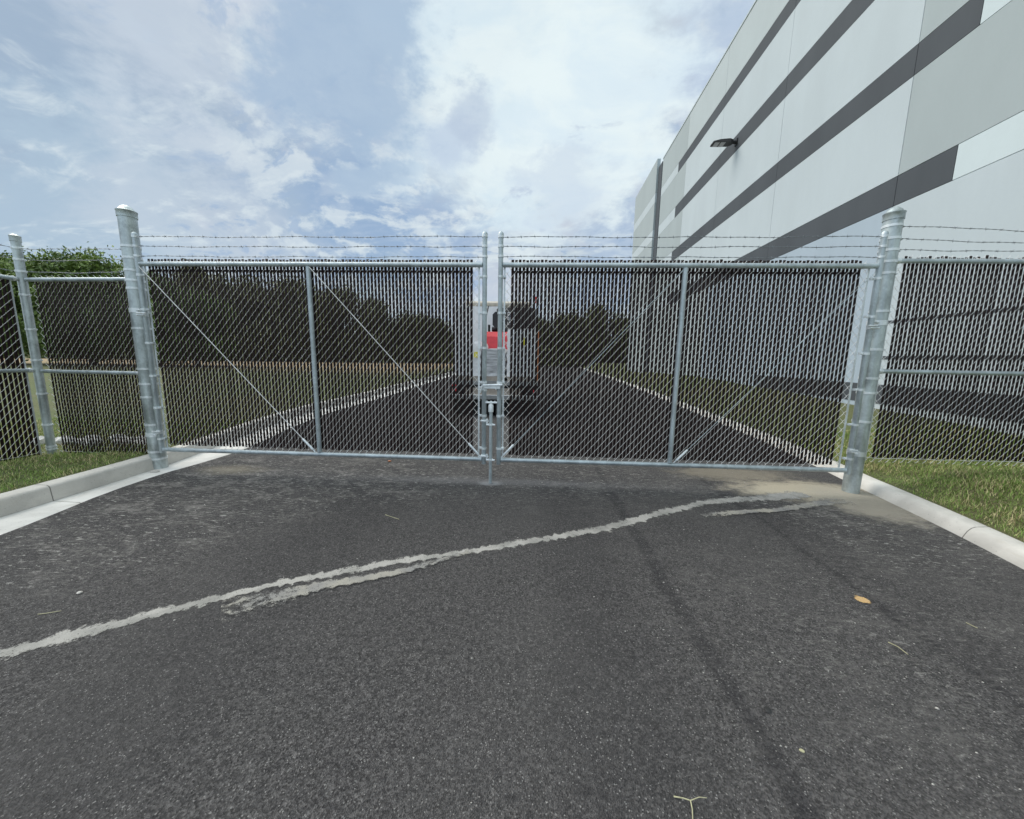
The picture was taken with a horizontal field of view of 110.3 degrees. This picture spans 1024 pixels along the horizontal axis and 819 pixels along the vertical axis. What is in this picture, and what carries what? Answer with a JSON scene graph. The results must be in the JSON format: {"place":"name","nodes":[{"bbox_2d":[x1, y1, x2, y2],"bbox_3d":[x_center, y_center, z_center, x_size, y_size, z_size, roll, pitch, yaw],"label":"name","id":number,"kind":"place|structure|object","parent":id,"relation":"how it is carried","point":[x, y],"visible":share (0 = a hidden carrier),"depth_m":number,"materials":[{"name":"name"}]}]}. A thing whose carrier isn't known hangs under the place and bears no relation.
{"place":"outdoors","nodes":[
{"label":"outdoors","id":0,"kind":"place"},
{"bbox_2d":[0,358,452,492],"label":"grass verge","id":1,"kind":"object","parent":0,"point":[48,382],"depth_m":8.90,"materials":[{"name":"green plant"}]},
{"bbox_2d":[0,244,42,461],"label":"chain link fence","id":2,"kind":"object","parent":1,"relation":"on","point":[24,370],"visible":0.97,"depth_m":3.77,"materials":[{"name":"metal"}]},
{"bbox_2d":[0,246,51,363],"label":"leafy tree","id":3,"kind":"object","parent":1,"relation":"on","point":[18,305],"visible":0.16,"depth_m":22.17,"materials":[{"name":"green plant"}]},
{"bbox_2d":[8,234,57,453],"bbox_3d":[-5.211,-0.511,3.919,0.115,2.676,0.086,1,8,3],"label":"corner post","id":4,"kind":"object","parent":1,"relation":"on","point":[25,295],"visible":0.99,"depth_m":3.87,"materials":[{"name":"silver metal"}]},
{"bbox_2d":[29,436,44,444],"bbox_3d":[-5.905,0.393,4.455,0.179,0.129,0.177,-17,19,-30],"label":"rock","id":5,"kind":"object","parent":1,"relation":"on","point":[42,440],"visible":0.27,"depth_m":4.42,"materials":[{"name":"white stone"}]},
{"bbox_2d":[55,436,66,443],"bbox_3d":[-5.634,0.389,4.510,0.196,0.120,0.181,5,2,-28],"label":"rock","id":6,"kind":"object","parent":1,"relation":"on","point":[57,440],"visible":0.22,"depth_m":4.43,"materials":[{"name":"white stone"}]},
{"bbox_2d":[0,241,132,364],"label":"leafy tree","id":7,"kind":"object","parent":1,"relation":"on","point":[70,268],"visible":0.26,"depth_m":21.91,"materials":[{"name":"green plant"}]},
{"bbox_2d":[24,247,147,454],"bbox_3d":[-4.567,-0.576,3.860,1.217,2.245,0.064,2,8,5],"label":"chain link fence","id":8,"kind":"object","parent":1,"relation":"on","point":[59,370],"visible":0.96,"depth_m":3.89,"materials":[{"name":"metal"}]},
{"bbox_2d":[86,271,209,365],"bbox_3d":[-23.862,-5.910,23.634,6.119,6.858,5.746,2,8,7],"label":"leafy tree","id":9,"kind":"object","parent":1,"relation":"on","point":[152,308],"visible":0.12,"depth_m":22.54,"materials":[{"name":"green plant"}]},
{"bbox_2d":[152,286,239,365],"bbox_3d":[-22.104,-5.697,24.619,5.968,5.908,5.110,8,11,41],"label":"leafy tree","id":10,"kind":"object","parent":1,"relation":"on","point":[156,341],"visible":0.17,"depth_m":23.86,"materials":[{"name":"green plant"}]},
{"bbox_2d":[169,258,222,296],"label":"leafy tree","id":11,"kind":"object","parent":1,"relation":"on","point":[195,278],"visible":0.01,"depth_m":42.45,"materials":[{"name":"green plant"}]},
{"bbox_2d":[203,272,266,358],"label":"leafy tree","id":12,"kind":"object","parent":1,"relation":"on","point":[241,306],"visible":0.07,"depth_m":44.51,"materials":[{"name":"green plant"}]},
{"bbox_2d":[244,272,318,361],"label":"leafy tree","id":13,"kind":"object","parent":1,"relation":"on","point":[282,317],"visible":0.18,"depth_m":44.89,"materials":[{"name":"green plant"}]},
{"bbox_2d":[3,339,624,366],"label":"undergrowth","id":14,"kind":"object","parent":1,"relation":"on","point":[366,355],"visible":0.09,"depth_m":48.07,"materials":[{"name":"green plant"}]},
{"bbox_2d":[296,284,365,354],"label":"leafy tree","id":15,"kind":"object","parent":1,"relation":"on","point":[333,316],"visible":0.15,"depth_m":46.32,"materials":[{"name":"green plant"}]},
{"bbox_2d":[349,295,396,355],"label":"leafy tree","id":16,"kind":"object","parent":1,"relation":"on","point":[375,326],"visible":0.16,"depth_m":48.67,"materials":[{"name":"green plant"}]},
{"bbox_2d":[382,311,434,346],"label":"leafy tree","id":17,"kind":"object","parent":1,"relation":"on","point":[409,326],"visible":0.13,"depth_m":51.16,"materials":[{"name":"green plant"}]},
{"bbox_2d":[420,317,452,351],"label":"leafy tree","id":18,"kind":"object","parent":1,"relation":"on","point":[441,335],"visible":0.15,"depth_m":54.23,"materials":[{"name":"green plant"}]},
{"bbox_2d":[0,0,754,340],"label":"sky","id":19,"kind":"structure","parent":0,"point":[246,119],"materials":[{"name":"blue"}]},
{"bbox_2d":[487,306,513,349],"bbox_3d":[-0.347,-1.924,9.890,0.860,1.966,1.215,1,8,3],"label":"forklift","id":20,"kind":"object","parent":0,"point":[492,339],"visible":0.2,"depth_m":9.39,"materials":[{"name":"red paint"}]},
{"bbox_2d":[0,366,1023,818],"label":"road","id":21,"kind":"structure","parent":0,"point":[324,702],"depth_m":1.58,"materials":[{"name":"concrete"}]},
{"bbox_2d":[0,372,452,516],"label":"kerb","id":22,"kind":"structure","parent":21,"relation":"on","point":[21,499],"depth_m":3.29,"materials":[{"name":"concrete"}]},
{"bbox_2d":[0,373,455,534],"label":"gutter","id":23,"kind":"object","parent":21,"relation":"on","point":[11,522],"visible":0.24,"depth_m":3.27,"materials":[{"name":"concrete"}]},
{"bbox_2d":[114,205,167,468],"bbox_3d":[-3.900,-0.549,3.794,0.162,3.030,0.167,-7,11,-44],"label":"gate post","id":24,"kind":"object","parent":23,"relation":"on","point":[127,218],"visible":0.77,"depth_m":3.70,"materials":[{"name":"silver metal"}]},
{"bbox_2d":[128,231,502,483],"bbox_3d":[-2.051,-0.505,3.612,3.937,2.449,0.200,2,8,5],"label":"gate leaf","id":25,"kind":"object","parent":24,"relation":"attached to","point":[308,271],"visible":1,"depth_m":3.63,"materials":[{"name":"metal"}]},
{"bbox_2d":[221,550,472,618],"bbox_3d":[-0.875,0.966,2.087,1.335,0.001,0.235,-4,9,-29],"label":"slurry trail","id":26,"kind":"object","parent":21,"relation":"on","point":[315,586],"visible":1,"depth_m":1.98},
{"bbox_2d":[0,491,811,660],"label":"slurry trail","id":27,"kind":"object","parent":21,"relation":"on","point":[67,635],"visible":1,"depth_m":2.13,"materials":[{"name":"grey concrete"}]},
{"bbox_2d":[452,297,538,414],"bbox_3d":[-0.598,-1.801,10.348,2.700,3.140,5.662,1,8,3],"label":"flatbed truck","id":28,"kind":"object","parent":21,"relation":"on","point":[491,394],"visible":0.31,"depth_m":7.94,"materials":[{"name":"grey metal"}]},
{"bbox_2d":[455,341,487,380],"bbox_3d":[-0.921,-1.157,8.435,0.583,0.851,1.390,1,8,3],"label":"pallet load","id":29,"kind":"object","parent":28,"relation":"on","point":[475,361],"visible":0.27,"depth_m":7.79},
{"bbox_2d":[487,349,507,380],"bbox_3d":[-0.367,-1.056,8.324,0.550,0.702,1.176,1,8,3],"label":"pallet load","id":30,"kind":"object","parent":28,"relation":"on","point":[491,364],"visible":0.39,"depth_m":7.77},
{"bbox_2d":[506,329,534,381],"bbox_3d":[0.225,-1.258,8.358,0.649,1.109,1.387,1,8,3],"label":"pallet load","id":31,"kind":"object","parent":28,"relation":"on","point":[507,355],"visible":0.38,"depth_m":7.71},
{"bbox_2d":[57,468,1022,814],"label":"loose grit","id":32,"kind":"object","parent":21,"relation":"on","point":[703,666],"visible":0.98,"depth_m":1.55,"materials":[{"name":"gravel"}]},
{"bbox_2d":[674,796,706,818],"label":"twig","id":33,"kind":"object","parent":21,"relation":"on","point":[690,801],"visible":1,"depth_m":1.04,"materials":[{"name":"beige wood"}]},
{"bbox_2d":[764,706,771,712],"bbox_3d":[0.945,1.110,1.317,0.024,0.012,0.024,6,10,33],"label":"stone","id":34,"kind":"object","parent":21,"relation":"on","point":[767,709],"visible":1,"depth_m":1.31,"materials":[{"name":"grey stone"}]},
{"bbox_2d":[700,498,852,517],"bbox_3d":[2.354,0.861,3.172,1.615,0.001,0.242,-1,8,-11],"label":"slurry trail","id":35,"kind":"object","parent":21,"relation":"on","point":[818,503],"visible":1,"depth_m":3.13,"materials":[{"name":"grey concrete"}]},
{"bbox_2d":[577,366,1023,568],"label":"kerb","id":36,"kind":"structure","parent":21,"relation":"on","point":[1002,545],"depth_m":2.89,"materials":[{"name":"concrete"}]},
{"bbox_2d":[854,596,869,603],"bbox_3d":[1.908,1.036,1.944,0.070,0.001,0.086,1,8,3],"label":"leaf","id":37,"kind":"object","parent":21,"relation":"on","point":[861,599],"visible":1,"depth_m":1.95,"materials":[{"name":"plant"}]},
{"bbox_2d":[841,206,906,493],"bbox_3d":[3.433,-0.352,3.427,0.162,2.980,0.154,-6,10,-38],"label":"gate post","id":38,"kind":"object","parent":21,"relation":"on","point":[893,218],"visible":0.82,"depth_m":3.33,"materials":[{"name":"silver metal"}]},
{"bbox_2d":[496,230,888,474],"bbox_3d":[1.696,-0.521,3.472,3.685,2.256,0.209,1,8,3],"label":"gate leaf","id":39,"kind":"object","parent":38,"relation":"attached to","point":[685,271],"visible":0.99,"depth_m":3.44,"materials":[{"name":"metal"}]},
{"bbox_2d":[865,226,1023,465],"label":"chain link fence","id":40,"kind":"object","parent":38,"relation":"attached to","point":[958,372],"visible":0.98,"depth_m":3.39,"materials":[{"name":"metal"}]},
{"bbox_2d":[538,319,557,365],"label":"leafy tree","id":41,"kind":"object","parent":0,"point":[546,333],"visible":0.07,"depth_m":55.42,"materials":[{"name":"green plant"}]},
{"bbox_2d":[549,309,592,357],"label":"leafy tree","id":42,"kind":"object","parent":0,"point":[571,333],"visible":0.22,"depth_m":55.82,"materials":[{"name":"green plant"}]},
{"bbox_2d":[584,363,1023,542],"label":"grass verge","id":43,"kind":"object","parent":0,"point":[875,413],"depth_m":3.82,"materials":[{"name":"green plant"}]},
{"bbox_2d":[574,303,612,363],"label":"leafy tree","id":44,"kind":"object","parent":43,"relation":"on","point":[597,330],"visible":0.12,"depth_m":55.30,"materials":[{"name":"green plant"}]},
{"bbox_2d":[603,313,627,362],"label":"leafy tree","id":45,"kind":"object","parent":43,"relation":"on","point":[618,337],"visible":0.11,"depth_m":55.90,"materials":[{"name":"green plant"}]},
{"label":"ground","id":46,"kind":"structure","parent":0,"visible":0},
{"bbox_2d":[627,0,1023,436],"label":"warehouse","id":47,"kind":"structure","parent":46,"relation":"on","point":[853,119],"depth_m":7.32,"materials":[{"name":"grey paint"}]},
{"bbox_2d":[710,137,737,146],"bbox_3d":[7.119,-8.939,11.938,0.800,0.200,0.310,2,8,5],"label":"wall lamp","id":48,"kind":"object","parent":47,"relation":"attached to","point":[726,142],"visible":1,"depth_m":11.87,"materials":[{"name":"black plastic"}]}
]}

